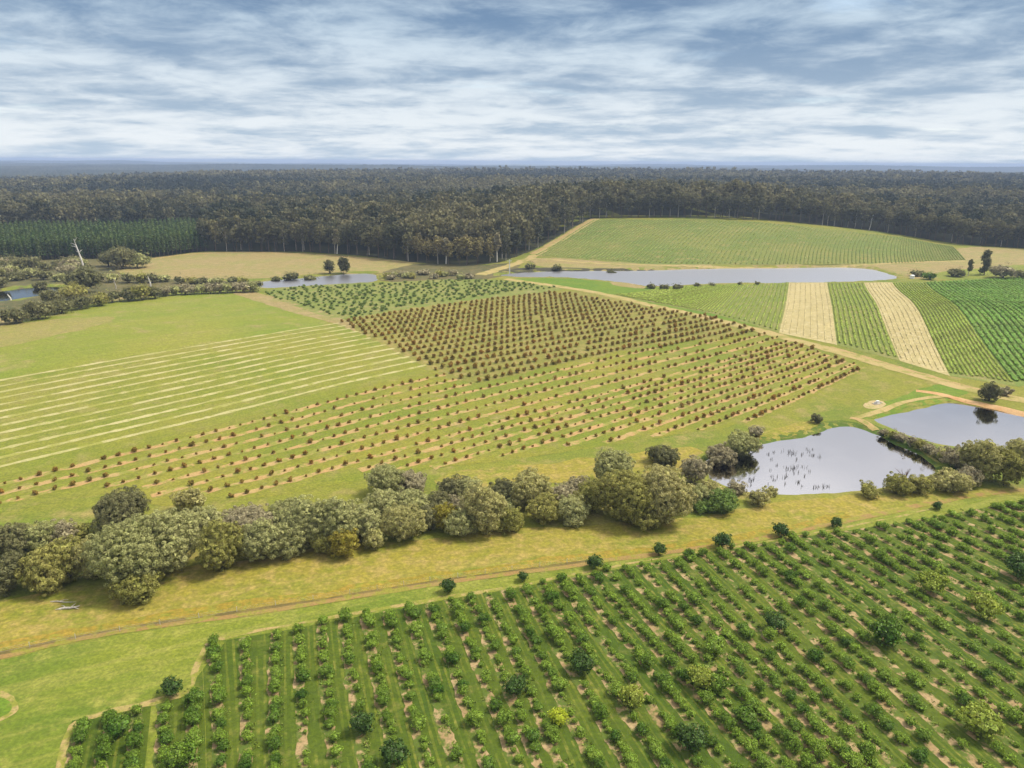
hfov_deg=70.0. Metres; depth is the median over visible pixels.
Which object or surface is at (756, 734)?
orchard tree
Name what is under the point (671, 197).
eucalypt tree
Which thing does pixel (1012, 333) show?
vine row
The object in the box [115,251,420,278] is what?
back paddock
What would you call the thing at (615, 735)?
orchard tree
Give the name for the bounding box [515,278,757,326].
lakeside grass
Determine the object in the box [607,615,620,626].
orchard tree
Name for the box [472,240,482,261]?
eucalypt tree
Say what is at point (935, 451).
reed bush
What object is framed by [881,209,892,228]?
eucalypt tree
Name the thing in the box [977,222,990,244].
eucalypt tree
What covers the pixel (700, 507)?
creek tree
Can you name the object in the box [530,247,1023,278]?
dry grass
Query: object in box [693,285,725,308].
vine row
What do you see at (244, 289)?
thicket bush
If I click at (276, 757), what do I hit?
orchard tree
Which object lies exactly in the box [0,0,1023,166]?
sky
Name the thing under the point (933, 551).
orchard tree
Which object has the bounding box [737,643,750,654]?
orchard tree
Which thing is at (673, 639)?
orchard tree
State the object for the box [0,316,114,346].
dry patch
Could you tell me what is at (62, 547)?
creek tree
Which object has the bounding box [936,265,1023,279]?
swamp grass
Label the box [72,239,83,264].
dead tree
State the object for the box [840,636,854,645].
orchard tree
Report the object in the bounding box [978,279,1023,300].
vine row
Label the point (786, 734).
orchard tree
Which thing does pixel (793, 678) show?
orchard tree
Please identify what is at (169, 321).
pasture
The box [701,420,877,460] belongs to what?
pond bank
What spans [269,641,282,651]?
orchard tree
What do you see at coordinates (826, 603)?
orchard tree
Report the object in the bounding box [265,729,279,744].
orchard tree
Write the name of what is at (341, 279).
lake water
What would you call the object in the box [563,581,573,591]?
orchard tree
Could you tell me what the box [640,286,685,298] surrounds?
vine row
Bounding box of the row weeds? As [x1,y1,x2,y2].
[69,505,1023,767]
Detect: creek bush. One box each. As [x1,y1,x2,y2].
[0,522,35,556]
[0,551,27,596]
[13,520,55,551]
[14,546,66,596]
[45,518,78,541]
[80,513,166,587]
[108,568,165,605]
[142,507,201,573]
[195,519,249,571]
[214,501,274,531]
[239,516,284,562]
[266,497,299,525]
[270,521,305,560]
[280,494,324,548]
[306,496,355,546]
[309,531,331,552]
[326,527,359,557]
[336,498,381,543]
[362,528,387,549]
[379,502,427,541]
[391,486,429,509]
[420,504,442,530]
[422,490,452,509]
[431,502,457,531]
[436,473,468,496]
[442,508,475,536]
[447,494,463,508]
[456,482,507,534]
[458,476,482,491]
[488,477,516,499]
[495,493,515,513]
[497,506,524,534]
[509,467,553,507]
[523,492,564,524]
[550,482,578,500]
[558,494,590,522]
[563,512,584,527]
[616,505,663,530]
[645,444,680,467]
[678,455,713,485]
[691,483,714,502]
[699,479,723,491]
[702,488,739,513]
[705,441,737,466]
[724,429,761,456]
[726,479,748,495]
[744,487,772,506]
[748,425,765,435]
[764,485,777,496]
[810,413,822,423]
[859,479,881,498]
[882,471,916,494]
[909,474,934,495]
[927,466,975,492]
[939,444,963,468]
[956,464,984,488]
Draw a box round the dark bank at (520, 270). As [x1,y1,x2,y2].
[506,267,652,272]
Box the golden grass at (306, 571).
[0,488,1023,641]
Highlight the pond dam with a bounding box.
[865,420,960,471]
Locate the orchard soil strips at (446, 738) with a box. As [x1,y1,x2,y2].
[64,502,1023,767]
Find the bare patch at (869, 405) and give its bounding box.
[863,400,885,408]
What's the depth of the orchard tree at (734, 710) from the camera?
110.01 m
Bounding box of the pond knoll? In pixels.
[755,421,819,438]
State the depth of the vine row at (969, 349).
339.26 m
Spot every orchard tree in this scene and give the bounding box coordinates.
[65,760,79,767]
[71,730,87,743]
[72,717,92,730]
[72,722,91,732]
[93,742,112,761]
[94,731,115,744]
[101,710,117,724]
[102,714,131,739]
[120,755,142,767]
[124,731,143,749]
[124,749,139,757]
[126,764,142,767]
[131,722,144,731]
[156,675,183,696]
[156,712,170,723]
[157,728,174,744]
[159,701,172,711]
[161,739,200,767]
[181,687,204,706]
[182,710,202,727]
[182,730,201,741]
[183,706,197,716]
[186,702,202,710]
[189,736,203,746]
[205,642,221,658]
[207,633,219,642]
[209,685,228,702]
[210,660,223,671]
[211,707,226,720]
[211,728,228,742]
[213,717,226,728]
[214,754,227,767]
[216,737,230,751]
[237,758,253,767]
[238,753,254,766]
[239,638,251,649]
[239,674,253,686]
[240,685,253,695]
[242,746,253,755]
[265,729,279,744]
[266,734,282,750]
[267,680,280,693]
[267,708,282,724]
[267,760,279,767]
[268,676,282,684]
[268,701,280,713]
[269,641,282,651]
[269,752,283,763]
[270,696,282,703]
[291,621,303,633]
[294,667,310,681]
[294,688,308,698]
[317,664,334,676]
[322,698,339,708]
[322,706,338,718]
[323,718,335,728]
[329,744,343,756]
[337,607,352,621]
[343,653,355,664]
[347,710,375,734]
[353,699,366,710]
[361,760,375,767]
[362,611,374,619]
[362,615,375,626]
[362,754,375,762]
[363,630,379,640]
[365,637,378,647]
[369,658,383,668]
[372,662,384,674]
[375,686,391,695]
[375,694,390,705]
[376,738,410,766]
[381,609,395,617]
[381,711,392,720]
[384,615,399,626]
[391,634,401,644]
[395,664,408,674]
[401,669,414,679]
[403,600,414,607]
[404,690,415,700]
[406,607,421,618]
[409,621,423,632]
[409,708,421,718]
[411,715,427,730]
[417,649,433,659]
[424,755,436,765]
[425,671,438,681]
[428,675,440,688]
[429,605,441,613]
[430,684,444,693]
[435,622,448,631]
[437,629,448,638]
[439,577,456,592]
[442,647,455,659]
[445,651,460,664]
[449,746,464,759]
[451,599,467,612]
[453,608,463,617]
[454,614,468,626]
[456,678,468,686]
[457,684,468,694]
[459,620,472,631]
[464,708,483,725]
[465,591,476,600]
[470,645,481,654]
[472,604,483,611]
[477,612,491,622]
[480,754,495,767]
[487,696,502,712]
[490,638,501,649]
[496,707,514,725]
[501,673,528,696]
[502,727,512,740]
[504,729,520,745]
[505,588,517,600]
[510,646,522,654]
[515,604,527,612]
[515,711,526,721]
[517,571,528,581]
[519,611,531,624]
[519,664,531,676]
[524,585,534,596]
[524,623,535,633]
[525,626,535,637]
[525,728,542,742]
[529,633,543,644]
[529,740,541,752]
[532,700,543,710]
[536,650,549,659]
[537,602,548,614]
[540,720,551,729]
[544,590,559,601]
[544,625,553,635]
[544,725,559,736]
[546,666,557,676]
[547,706,570,726]
[548,625,564,639]
[551,677,569,690]
[553,601,566,609]
[555,572,567,581]
[562,611,578,624]
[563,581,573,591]
[565,585,578,595]
[567,648,595,674]
[575,601,587,611]
[575,632,590,642]
[584,744,594,754]
[585,554,603,568]
[585,586,597,595]
[587,694,600,704]
[587,749,604,761]
[592,700,606,711]
[593,571,605,581]
[593,704,609,720]
[593,757,604,767]
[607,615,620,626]
[607,680,622,696]
[609,729,622,741]
[617,683,645,708]
[619,584,632,592]
[621,748,638,762]
[625,667,638,675]
[625,762,638,767]
[628,670,638,682]
[635,721,649,736]
[636,650,658,669]
[649,738,661,751]
[651,542,667,555]
[651,747,666,761]
[653,671,664,679]
[657,598,670,609]
[657,674,672,685]
[659,756,670,765]
[659,763,673,767]
[660,677,675,693]
[662,628,675,638]
[662,653,679,666]
[663,714,676,728]
[669,613,681,623]
[669,634,681,644]
[670,725,678,735]
[672,618,686,629]
[673,695,685,703]
[674,640,686,653]
[674,721,708,753]
[675,560,686,568]
[676,668,690,681]
[677,600,689,610]
[682,548,695,555]
[686,663,715,689]
[688,591,704,603]
[689,755,704,766]
[690,614,702,624]
[697,689,716,704]
[699,722,709,730]
[703,634,727,657]
[706,735,718,746]
[708,669,729,694]
[711,617,723,626]
[712,532,733,547]
[718,711,732,721]
[722,716,737,730]
[731,657,744,667]
[732,704,746,717]
[734,665,747,674]
[734,684,748,696]
[734,760,743,767]
[735,621,748,631]
[735,707,756,725]
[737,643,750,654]
[739,625,755,638]
[742,737,758,752]
[743,697,761,709]
[747,720,762,730]
[752,678,767,691]
[752,730,763,740]
[753,751,775,767]
[756,564,769,573]
[759,733,772,746]
[762,611,789,629]
[762,626,777,640]
[763,762,773,767]
[764,647,776,660]
[766,671,778,680]
[769,678,782,688]
[770,722,785,735]
[771,522,789,535]
[780,728,796,741]
[781,759,796,767]
[782,568,798,580]
[783,734,803,754]
[784,688,796,699]
[785,543,797,552]
[786,673,799,683]
[789,720,803,731]
[794,595,807,607]
[796,661,809,671]
[796,701,811,713]
[799,748,816,767]
[807,737,829,755]
[808,646,824,663]
[809,717,822,730]
[814,721,830,735]
[814,750,829,760]
[815,597,834,609]
[819,686,834,698]
[824,620,840,632]
[829,736,846,751]
[830,517,841,526]
[836,651,847,661]
[839,655,856,668]
[839,745,852,757]
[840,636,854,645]
[840,707,851,717]
[840,724,856,738]
[840,749,868,767]
[842,678,855,690]
[854,738,879,759]
[862,673,875,683]
[865,616,905,646]
[865,702,884,716]
[867,679,880,691]
[871,547,887,559]
[875,713,894,726]
[878,666,892,679]
[879,720,894,731]
[883,612,897,623]
[885,557,898,564]
[892,617,906,627]
[893,730,906,742]
[904,669,920,680]
[904,692,920,705]
[910,632,925,643]
[910,747,929,764]
[913,726,934,740]
[915,567,949,593]
[925,547,937,555]
[931,499,942,509]
[933,521,946,530]
[955,699,1005,739]
[957,692,974,705]
[966,590,1006,620]
[968,640,981,651]
[980,668,995,679]
[1004,550,1023,578]
[1005,706,1023,723]
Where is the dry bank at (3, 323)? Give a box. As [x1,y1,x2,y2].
[0,296,149,326]
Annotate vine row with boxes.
[536,220,593,254]
[540,219,598,254]
[545,220,600,254]
[546,219,605,255]
[550,219,608,255]
[555,219,612,255]
[557,220,614,256]
[561,219,619,256]
[565,219,622,256]
[569,219,626,256]
[572,220,628,257]
[575,219,633,257]
[579,219,636,257]
[584,219,640,257]
[588,219,644,257]
[591,220,646,258]
[594,220,649,258]
[599,219,654,258]
[602,220,657,259]
[606,219,661,259]
[609,220,664,259]
[613,219,668,259]
[618,220,671,259]
[618,288,660,294]
[620,219,675,260]
[625,220,678,260]
[625,287,670,295]
[627,287,672,296]
[629,220,681,260]
[632,288,673,297]
[633,219,686,260]
[635,288,676,297]
[636,220,689,261]
[640,220,692,261]
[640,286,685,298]
[644,286,687,299]
[645,220,696,261]
[645,286,689,299]
[648,220,699,262]
[649,286,691,300]
[651,286,693,300]
[654,220,704,262]
[655,286,695,300]
[656,286,697,301]
[658,286,699,302]
[659,220,708,262]
[664,285,704,303]
[666,220,712,261]
[670,220,717,262]
[671,285,710,304]
[676,220,721,262]
[679,285,715,305]
[681,220,725,262]
[681,285,717,306]
[684,285,719,306]
[686,221,728,262]
[687,285,721,307]
[690,286,722,307]
[693,221,733,261]
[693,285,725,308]
[697,285,727,308]
[698,221,737,262]
[699,285,729,309]
[702,285,732,309]
[703,221,741,262]
[705,285,733,310]
[708,222,745,262]
[709,285,735,311]
[712,284,737,311]
[714,222,749,262]
[715,285,740,312]
[719,222,754,263]
[719,284,744,313]
[724,222,758,262]
[724,284,748,314]
[729,284,752,315]
[730,222,762,262]
[733,284,755,317]
[735,223,766,262]
[740,284,759,317]
[741,223,770,262]
[744,283,763,318]
[746,223,774,263]
[748,283,767,321]
[752,224,778,262]
[754,283,771,321]
[757,224,783,262]
[760,283,775,324]
[762,224,787,263]
[764,283,779,325]
[767,225,790,262]
[770,283,782,327]
[771,225,794,263]
[775,226,796,262]
[775,282,786,329]
[779,226,800,262]
[782,283,791,331]
[783,226,804,262]
[788,227,806,262]
[789,288,795,332]
[791,227,810,262]
[796,228,813,263]
[796,284,800,333]
[800,228,816,263]
[803,283,805,334]
[804,228,820,262]
[808,228,823,263]
[810,283,811,335]
[811,229,826,262]
[815,283,818,337]
[816,229,830,262]
[820,230,833,262]
[820,285,825,339]
[824,230,837,262]
[825,284,832,340]
[828,230,840,262]
[828,282,840,342]
[832,231,843,262]
[832,282,846,344]
[836,231,847,262]
[836,282,852,344]
[839,283,857,345]
[840,231,851,262]
[843,232,853,262]
[843,282,864,348]
[847,282,870,349]
[848,232,857,262]
[851,282,876,350]
[852,233,860,262]
[854,283,883,352]
[855,233,863,262]
[858,282,889,354]
[862,282,896,355]
[863,234,870,262]
[866,283,901,357]
[867,234,874,262]
[870,284,907,359]
[871,234,877,262]
[873,283,913,361]
[875,235,880,262]
[877,284,919,363]
[880,283,926,365]
[882,236,887,262]
[884,284,931,366]
[887,283,938,369]
[890,236,894,262]
[891,283,944,369]
[894,282,951,371]
[896,282,957,372]
[899,282,962,373]
[900,237,903,261]
[901,282,967,374]
[904,282,973,375]
[907,282,978,375]
[910,282,983,376]
[911,239,914,261]
[913,282,989,377]
[915,282,995,378]
[918,282,1001,379]
[921,282,1006,380]
[924,282,1012,381]
[927,281,1019,380]
[930,281,1023,379]
[934,281,1023,373]
[938,281,1023,365]
[942,281,1023,357]
[945,280,1023,348]
[949,280,1023,342]
[953,280,1023,333]
[957,280,1023,326]
[960,279,1023,320]
[964,279,1023,314]
[966,279,1023,310]
[971,279,1023,306]
[975,278,1023,304]
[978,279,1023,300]
[982,279,1023,299]
[985,278,1023,297]
[988,278,1023,296]
[997,278,1023,291]
[1000,278,1023,289]
[1004,277,1023,288]
[1007,277,1023,285]
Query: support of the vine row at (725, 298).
on the vineyard ground at (757, 322)
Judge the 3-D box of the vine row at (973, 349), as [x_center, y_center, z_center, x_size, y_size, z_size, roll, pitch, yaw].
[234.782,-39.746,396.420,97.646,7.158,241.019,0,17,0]
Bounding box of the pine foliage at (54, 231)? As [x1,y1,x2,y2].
[0,217,202,256]
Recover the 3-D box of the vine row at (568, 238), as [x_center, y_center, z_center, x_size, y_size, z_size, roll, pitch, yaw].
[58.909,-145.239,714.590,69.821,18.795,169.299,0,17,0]
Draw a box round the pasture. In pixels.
[0,290,326,378]
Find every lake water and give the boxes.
[259,274,377,287]
[501,268,896,285]
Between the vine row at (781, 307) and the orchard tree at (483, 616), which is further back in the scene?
the vine row at (781, 307)
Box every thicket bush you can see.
[0,306,31,323]
[20,300,57,319]
[36,288,64,301]
[42,297,74,313]
[57,281,90,298]
[65,294,92,309]
[86,289,110,305]
[103,289,120,301]
[117,284,138,300]
[128,283,151,299]
[143,283,162,297]
[159,285,171,295]
[169,286,182,294]
[175,283,191,294]
[185,283,199,294]
[193,283,207,294]
[204,283,214,293]
[212,279,224,293]
[220,283,231,292]
[231,282,240,292]
[239,281,253,292]
[243,281,260,291]
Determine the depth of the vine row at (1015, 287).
497.61 m
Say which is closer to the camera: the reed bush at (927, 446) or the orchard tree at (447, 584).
the orchard tree at (447, 584)
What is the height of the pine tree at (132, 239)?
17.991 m
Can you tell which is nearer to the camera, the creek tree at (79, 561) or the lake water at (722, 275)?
the creek tree at (79, 561)
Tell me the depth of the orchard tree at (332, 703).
110.55 m
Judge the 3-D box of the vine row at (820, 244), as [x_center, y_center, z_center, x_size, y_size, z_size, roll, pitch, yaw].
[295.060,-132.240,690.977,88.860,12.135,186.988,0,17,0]
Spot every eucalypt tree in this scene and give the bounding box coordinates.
[195,220,211,246]
[196,216,210,249]
[205,219,220,250]
[207,221,220,247]
[217,215,231,249]
[218,226,231,250]
[224,218,236,249]
[228,215,246,249]
[229,226,240,250]
[234,227,246,243]
[240,219,254,250]
[241,215,256,248]
[253,221,261,249]
[258,217,274,249]
[267,216,281,249]
[267,225,279,250]
[276,220,290,248]
[276,226,288,250]
[287,222,296,245]
[288,223,302,250]
[294,224,307,251]
[295,217,305,249]
[300,219,315,251]
[309,217,325,250]
[312,224,325,252]
[320,226,332,253]
[325,220,341,236]
[326,226,339,250]
[332,229,339,253]
[339,224,352,254]
[347,220,363,255]
[350,223,361,252]
[360,222,373,254]
[360,230,371,256]
[370,227,384,257]
[371,225,381,244]
[379,229,389,256]
[379,229,392,257]
[384,221,399,257]
[385,222,402,258]
[398,223,414,258]
[401,232,413,260]
[410,233,423,261]
[414,235,422,258]
[421,241,430,259]
[423,238,432,260]
[430,235,443,262]
[441,237,450,263]
[442,242,453,264]
[452,237,461,252]
[454,242,463,264]
[458,236,472,264]
[461,235,474,262]
[472,236,484,262]
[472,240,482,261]
[483,240,494,262]
[484,234,495,261]
[494,225,510,258]
[494,232,501,261]
[500,236,512,254]
[509,224,520,254]
[510,230,521,256]
[520,222,532,251]
[523,221,535,243]
[531,219,543,240]
[542,213,553,232]
[543,218,553,241]
[552,218,558,233]
[559,207,570,233]
[560,204,572,219]
[568,200,578,223]
[569,206,577,228]
[576,198,584,215]
[578,197,589,222]
[586,192,597,208]
[594,190,601,213]
[595,193,606,217]
[600,190,612,213]
[608,194,617,213]
[617,195,626,216]
[627,191,636,214]
[636,194,643,214]
[642,194,649,215]
[644,192,654,216]
[650,197,658,216]
[657,193,666,216]
[666,193,674,216]
[674,191,684,215]
[680,192,691,212]
[686,195,696,216]
[688,192,697,211]
[693,192,702,214]
[694,196,704,216]
[702,193,713,217]
[709,193,720,217]
[711,192,721,215]
[718,198,727,217]
[722,192,733,213]
[726,195,736,214]
[731,193,744,218]
[732,197,740,217]
[741,195,751,218]
[755,192,765,219]
[766,201,775,219]
[772,193,784,219]
[777,194,790,220]
[788,196,800,218]
[794,195,808,217]
[795,202,806,221]
[804,198,817,221]
[811,198,823,223]
[816,198,831,224]
[823,205,833,225]
[831,207,840,224]
[840,202,849,226]
[845,207,855,227]
[846,203,854,226]
[851,206,861,225]
[859,206,871,228]
[864,205,876,223]
[866,209,877,227]
[873,206,886,230]
[875,206,883,229]
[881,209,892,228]
[884,212,895,228]
[889,213,899,231]
[896,208,908,234]
[902,210,914,234]
[903,206,917,234]
[915,214,927,236]
[924,212,937,238]
[938,212,952,240]
[946,214,961,241]
[951,218,964,243]
[966,219,981,244]
[975,217,989,242]
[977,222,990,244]
[981,224,993,245]
[991,218,1006,245]
[997,225,1010,246]
[1003,224,1016,246]
[1004,220,1015,245]
[1011,224,1022,246]
[1012,224,1023,247]
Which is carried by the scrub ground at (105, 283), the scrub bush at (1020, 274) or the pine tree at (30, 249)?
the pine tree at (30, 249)
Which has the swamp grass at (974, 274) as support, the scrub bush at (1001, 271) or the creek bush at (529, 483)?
the scrub bush at (1001, 271)
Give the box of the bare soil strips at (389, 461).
[0,334,863,503]
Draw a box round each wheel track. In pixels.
[0,690,18,720]
[830,346,979,389]
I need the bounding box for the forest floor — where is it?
[0,206,1023,264]
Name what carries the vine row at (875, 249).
on the hill vineyard ground at (732, 254)
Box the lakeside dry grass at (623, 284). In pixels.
[609,282,645,287]
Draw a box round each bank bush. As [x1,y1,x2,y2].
[95,271,105,280]
[103,270,120,281]
[118,272,134,282]
[131,271,145,282]
[144,273,160,282]
[157,275,171,281]
[174,272,184,283]
[183,275,197,283]
[192,276,207,284]
[207,276,223,283]
[224,276,236,283]
[236,275,250,282]
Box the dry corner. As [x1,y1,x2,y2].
[233,291,362,333]
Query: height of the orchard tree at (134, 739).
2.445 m
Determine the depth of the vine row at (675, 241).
695.36 m
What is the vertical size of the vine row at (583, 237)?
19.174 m
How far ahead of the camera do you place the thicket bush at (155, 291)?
435.06 m
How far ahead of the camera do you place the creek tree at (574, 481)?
185.02 m
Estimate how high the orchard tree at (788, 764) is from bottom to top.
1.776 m
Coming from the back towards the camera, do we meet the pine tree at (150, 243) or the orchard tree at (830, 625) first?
the pine tree at (150, 243)
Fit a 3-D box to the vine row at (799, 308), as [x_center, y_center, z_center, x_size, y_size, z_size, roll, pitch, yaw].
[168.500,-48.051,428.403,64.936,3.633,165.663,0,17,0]
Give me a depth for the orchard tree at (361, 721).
105.87 m
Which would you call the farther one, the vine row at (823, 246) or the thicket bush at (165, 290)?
the vine row at (823, 246)
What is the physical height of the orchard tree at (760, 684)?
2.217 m
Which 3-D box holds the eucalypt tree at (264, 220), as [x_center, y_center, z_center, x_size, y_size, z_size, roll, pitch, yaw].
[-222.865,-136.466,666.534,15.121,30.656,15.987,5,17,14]
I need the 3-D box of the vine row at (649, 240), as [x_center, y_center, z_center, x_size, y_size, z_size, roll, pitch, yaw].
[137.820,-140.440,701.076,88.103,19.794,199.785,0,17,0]
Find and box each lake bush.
[270,276,280,280]
[282,271,298,279]
[304,272,315,279]
[524,261,535,268]
[551,264,561,269]
[646,282,656,288]
[659,284,669,288]
[671,282,683,288]
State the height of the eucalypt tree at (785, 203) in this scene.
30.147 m
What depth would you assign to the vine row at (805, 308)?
404.60 m
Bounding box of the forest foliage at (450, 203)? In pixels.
[0,165,1023,246]
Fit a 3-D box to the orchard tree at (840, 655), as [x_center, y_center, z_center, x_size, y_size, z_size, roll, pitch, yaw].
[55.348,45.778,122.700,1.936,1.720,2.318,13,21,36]
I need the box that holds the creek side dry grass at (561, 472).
[434,446,704,486]
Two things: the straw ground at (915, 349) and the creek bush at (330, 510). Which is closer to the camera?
the creek bush at (330, 510)
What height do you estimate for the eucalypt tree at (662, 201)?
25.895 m
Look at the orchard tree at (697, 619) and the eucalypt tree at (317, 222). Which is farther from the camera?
the eucalypt tree at (317, 222)
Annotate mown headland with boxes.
[0,495,1023,767]
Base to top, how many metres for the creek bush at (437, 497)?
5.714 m
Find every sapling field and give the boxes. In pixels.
[0,335,858,512]
[353,291,741,382]
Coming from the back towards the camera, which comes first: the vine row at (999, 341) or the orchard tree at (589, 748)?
the vine row at (999, 341)
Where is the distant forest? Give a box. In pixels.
[0,160,1023,177]
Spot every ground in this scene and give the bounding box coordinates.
[0,162,1023,659]
[0,255,230,317]
[71,706,150,767]
[163,671,205,767]
[203,502,1023,767]
[540,219,965,264]
[612,283,788,332]
[779,283,836,344]
[827,283,899,360]
[864,282,949,375]
[892,282,1017,386]
[926,278,1023,386]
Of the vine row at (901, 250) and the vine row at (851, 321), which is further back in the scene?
the vine row at (901, 250)
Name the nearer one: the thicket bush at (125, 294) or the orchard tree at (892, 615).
the orchard tree at (892, 615)
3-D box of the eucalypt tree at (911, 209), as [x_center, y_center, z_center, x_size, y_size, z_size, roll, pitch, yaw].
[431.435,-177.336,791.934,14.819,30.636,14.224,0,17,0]
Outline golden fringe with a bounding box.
[0,512,850,650]
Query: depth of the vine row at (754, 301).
424.31 m
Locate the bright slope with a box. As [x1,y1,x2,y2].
[864,384,967,418]
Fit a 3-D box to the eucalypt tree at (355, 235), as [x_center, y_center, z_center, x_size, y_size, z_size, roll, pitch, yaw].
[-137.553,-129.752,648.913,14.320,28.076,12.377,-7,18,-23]
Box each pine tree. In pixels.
[0,240,8,256]
[6,241,12,255]
[9,239,16,255]
[14,242,20,256]
[19,243,25,256]
[22,241,28,255]
[27,243,34,256]
[30,237,36,256]
[39,239,46,259]
[47,241,54,257]
[51,240,58,256]
[59,239,66,257]
[63,239,69,256]
[67,237,74,255]
[72,239,76,254]
[77,241,82,254]
[81,239,87,258]
[84,236,92,258]
[89,241,95,257]
[92,236,99,257]
[97,240,102,252]
[101,240,106,253]
[109,238,114,248]
[130,237,136,251]
[134,239,141,253]
[138,236,145,253]
[143,236,150,255]
[148,239,154,256]
[151,235,158,255]
[155,236,161,256]
[160,236,165,252]
[168,235,174,254]
[176,233,183,251]
[185,236,190,252]
[189,234,194,249]
[194,236,198,251]
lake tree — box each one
[323,259,334,273]
[337,255,349,274]
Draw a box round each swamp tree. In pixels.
[63,266,101,291]
[97,250,112,266]
[105,245,136,269]
[128,249,152,267]
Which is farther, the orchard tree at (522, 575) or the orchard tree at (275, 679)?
the orchard tree at (522, 575)
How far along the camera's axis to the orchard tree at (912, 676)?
117.56 m
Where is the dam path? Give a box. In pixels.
[850,417,878,430]
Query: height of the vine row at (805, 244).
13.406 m
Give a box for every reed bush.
[877,428,888,435]
[884,429,899,438]
[893,432,905,441]
[902,435,920,446]
[913,439,926,450]
[920,441,936,453]
[928,446,942,458]
[934,447,945,461]
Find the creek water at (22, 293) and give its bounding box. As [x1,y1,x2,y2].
[0,287,61,300]
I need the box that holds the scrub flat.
[379,263,520,281]
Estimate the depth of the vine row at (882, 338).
363.01 m
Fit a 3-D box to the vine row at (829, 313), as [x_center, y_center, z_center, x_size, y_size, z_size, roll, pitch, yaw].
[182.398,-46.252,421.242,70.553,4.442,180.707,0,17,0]
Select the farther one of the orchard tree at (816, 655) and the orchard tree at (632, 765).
the orchard tree at (816, 655)
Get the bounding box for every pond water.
[706,427,935,494]
[874,403,1023,447]
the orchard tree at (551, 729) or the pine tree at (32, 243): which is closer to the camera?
the orchard tree at (551, 729)
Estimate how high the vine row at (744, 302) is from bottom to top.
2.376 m
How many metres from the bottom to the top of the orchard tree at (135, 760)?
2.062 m
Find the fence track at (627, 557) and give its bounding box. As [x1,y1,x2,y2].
[0,488,1023,658]
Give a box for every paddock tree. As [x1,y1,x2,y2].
[967,259,974,275]
[978,249,992,274]
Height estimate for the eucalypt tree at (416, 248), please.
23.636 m
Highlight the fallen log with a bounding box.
[55,603,79,609]
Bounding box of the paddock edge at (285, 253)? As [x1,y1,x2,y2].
[151,252,413,262]
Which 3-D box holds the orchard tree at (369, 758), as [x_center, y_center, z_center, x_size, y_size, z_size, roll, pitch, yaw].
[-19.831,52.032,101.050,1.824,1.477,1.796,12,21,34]
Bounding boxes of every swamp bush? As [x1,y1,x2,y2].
[0,259,7,266]
[0,264,9,275]
[0,277,10,286]
[1,265,12,275]
[2,262,19,271]
[3,271,22,280]
[7,259,23,267]
[8,273,26,280]
[12,254,33,266]
[14,270,33,278]
[19,255,43,267]
[19,265,36,276]
[31,281,49,288]
[33,268,55,279]
[35,261,52,269]
[49,272,65,280]
[51,257,60,267]
[53,262,78,273]
[55,256,80,266]
[56,256,75,260]
[75,256,87,265]
[78,263,94,268]
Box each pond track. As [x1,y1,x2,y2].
[855,395,943,417]
[916,390,1023,416]
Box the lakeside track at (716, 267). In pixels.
[546,259,962,268]
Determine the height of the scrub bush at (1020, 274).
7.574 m
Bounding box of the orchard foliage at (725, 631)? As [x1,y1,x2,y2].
[67,499,1023,767]
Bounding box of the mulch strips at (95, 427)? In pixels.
[0,323,427,467]
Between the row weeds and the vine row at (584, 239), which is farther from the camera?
the vine row at (584, 239)
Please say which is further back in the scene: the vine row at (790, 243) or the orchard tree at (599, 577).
the vine row at (790, 243)
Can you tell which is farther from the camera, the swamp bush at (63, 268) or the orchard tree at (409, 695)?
the swamp bush at (63, 268)
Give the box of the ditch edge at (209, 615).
[0,560,586,654]
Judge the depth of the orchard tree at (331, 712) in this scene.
108.90 m
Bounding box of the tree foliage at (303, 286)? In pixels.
[265,279,555,293]
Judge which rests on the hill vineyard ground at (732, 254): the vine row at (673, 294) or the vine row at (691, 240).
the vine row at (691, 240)
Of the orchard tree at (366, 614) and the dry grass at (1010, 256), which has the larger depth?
the dry grass at (1010, 256)
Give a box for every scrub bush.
[381,272,393,277]
[383,272,397,279]
[400,272,410,277]
[409,272,416,278]
[419,269,429,274]
[429,273,438,278]
[448,270,458,275]
[456,272,464,279]
[464,272,474,278]
[907,268,924,275]
[920,271,938,280]
[947,266,965,276]
[987,262,1022,277]
[1013,269,1023,277]
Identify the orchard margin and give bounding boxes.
[56,642,208,767]
[205,506,946,641]
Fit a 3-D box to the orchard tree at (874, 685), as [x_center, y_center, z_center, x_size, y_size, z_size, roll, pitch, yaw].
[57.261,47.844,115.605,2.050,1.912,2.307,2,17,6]
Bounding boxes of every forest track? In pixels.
[475,219,599,274]
[530,218,595,253]
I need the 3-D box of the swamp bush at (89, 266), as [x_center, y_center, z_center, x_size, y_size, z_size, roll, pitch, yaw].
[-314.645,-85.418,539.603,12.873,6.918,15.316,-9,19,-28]
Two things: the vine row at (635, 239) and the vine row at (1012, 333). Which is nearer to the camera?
the vine row at (1012, 333)
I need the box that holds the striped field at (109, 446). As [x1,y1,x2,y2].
[0,324,433,476]
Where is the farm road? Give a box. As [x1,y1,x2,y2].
[503,278,1023,402]
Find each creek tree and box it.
[40,534,85,582]
[65,533,104,579]
[73,523,94,537]
[90,485,151,532]
[169,486,206,511]
[177,505,228,537]
[361,488,405,516]
[363,462,404,491]
[394,468,426,492]
[562,475,589,491]
[573,478,606,512]
[591,469,655,520]
[593,447,635,478]
[640,463,698,523]
[690,499,711,513]
[955,438,1006,478]
[977,381,1003,401]
[989,445,1023,486]
[1000,386,1014,395]
[1005,438,1023,458]
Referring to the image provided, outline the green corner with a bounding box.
[0,697,11,716]
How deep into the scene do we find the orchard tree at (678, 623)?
130.62 m
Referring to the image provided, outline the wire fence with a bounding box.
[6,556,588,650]
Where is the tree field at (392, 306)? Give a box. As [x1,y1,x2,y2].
[269,279,560,318]

